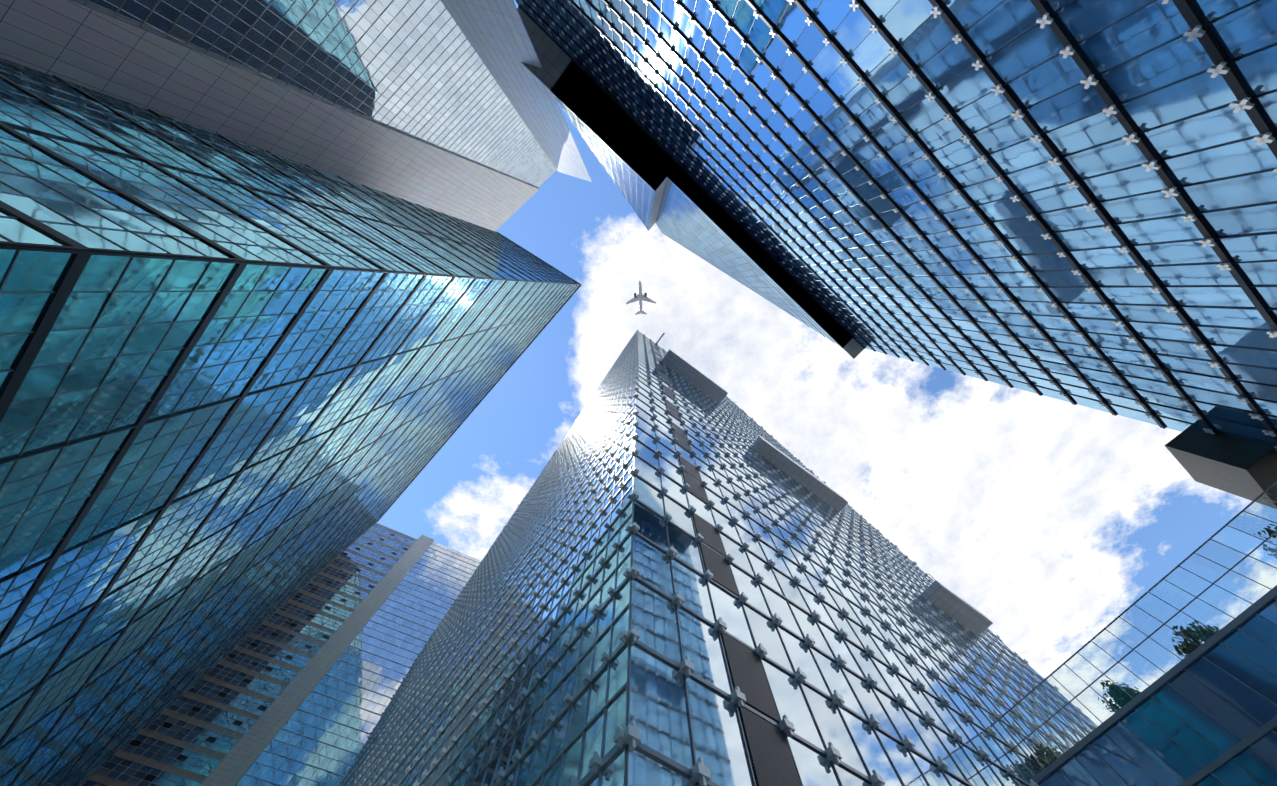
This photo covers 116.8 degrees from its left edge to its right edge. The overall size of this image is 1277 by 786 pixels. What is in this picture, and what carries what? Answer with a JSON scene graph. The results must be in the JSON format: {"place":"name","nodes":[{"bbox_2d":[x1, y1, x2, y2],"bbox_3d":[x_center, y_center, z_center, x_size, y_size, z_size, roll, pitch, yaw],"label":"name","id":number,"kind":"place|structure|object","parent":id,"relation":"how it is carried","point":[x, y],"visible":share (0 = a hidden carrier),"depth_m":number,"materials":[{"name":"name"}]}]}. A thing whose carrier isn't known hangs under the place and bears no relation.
{"place":"outdoors","nodes":[
{"label":"outdoors","id":0,"kind":"place"},
{"bbox_2d":[625,281,655,314],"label":"airplane","id":1,"kind":"object","parent":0,"point":[640,297],"visible":1,"depth_m":444.80,"materials":[{"name":"grey paint"}]},
{"bbox_2d":[376,0,1276,725],"label":"sky","id":2,"kind":"structure","parent":0,"point":[1050,517],"materials":[{"name":"white"}]},
{"bbox_2d":[515,0,1276,508],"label":"tower","id":3,"kind":"structure","parent":0,"point":[1073,202],"depth_m":32.45,"materials":[{"name":"blue glass"}]},
{"label":"ground","id":4,"kind":"structure","parent":0,"visible":0},
{"bbox_2d":[10,516,480,785],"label":"skyscraper","id":5,"kind":"structure","parent":4,"relation":"on","point":[300,687],"depth_m":86.80,"materials":[{"name":"blue glass"}]},
{"bbox_2d":[0,58,581,785],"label":"tower","id":6,"kind":"structure","parent":4,"relation":"on","point":[224,360],"depth_m":22.80,"materials":[{"name":"teal glass"}]},
{"bbox_2d":[0,0,591,230],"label":"tower","id":7,"kind":"structure","parent":4,"relation":"on","point":[450,108],"depth_m":61.80,"materials":[{"name":"grey glass"}]},
{"bbox_2d":[339,329,1096,785],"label":"tower","id":8,"kind":"structure","parent":4,"relation":"on","point":[685,573],"depth_m":31.30,"materials":[{"name":"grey glass"}]},
{"bbox_2d":[990,481,1276,785],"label":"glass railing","id":9,"kind":"object","parent":4,"relation":"on","point":[1204,713],"visible":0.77,"depth_m":28.24,"materials":[{"name":"clear glass"}]},
{"bbox_2d":[1030,743,1063,772],"bbox_3d":[36.843,33.072,34.673,3.472,3.604,3.359,1,-75,0],"label":"roof tree","id":10,"kind":"object","parent":9,"relation":"on","point":[1044,756],"depth_m":34.98,"materials":[{"name":"green plant"}]},
{"bbox_2d":[1098,676,1143,711],"bbox_3d":[41.085,25.847,32.772,3.053,3.628,3.364,24,-76,-6],"label":"roof tree","id":11,"kind":"object","parent":9,"relation":"on","point":[1117,700],"depth_m":33.02,"materials":[{"name":"green plant"}]},
{"bbox_2d":[1171,620,1222,656],"bbox_3d":[45.293,20.177,31.187,3.388,3.475,3.671,1,-75,0],"label":"roof tree","id":12,"kind":"object","parent":9,"relation":"on","point":[1193,634],"depth_m":31.66,"materials":[{"name":"green plant"}]},
{"bbox_2d":[1253,524,1276,557],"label":"roof tree","id":13,"kind":"object","parent":9,"relation":"on","point":[1272,550],"depth_m":30.39,"materials":[{"name":"green plant"}]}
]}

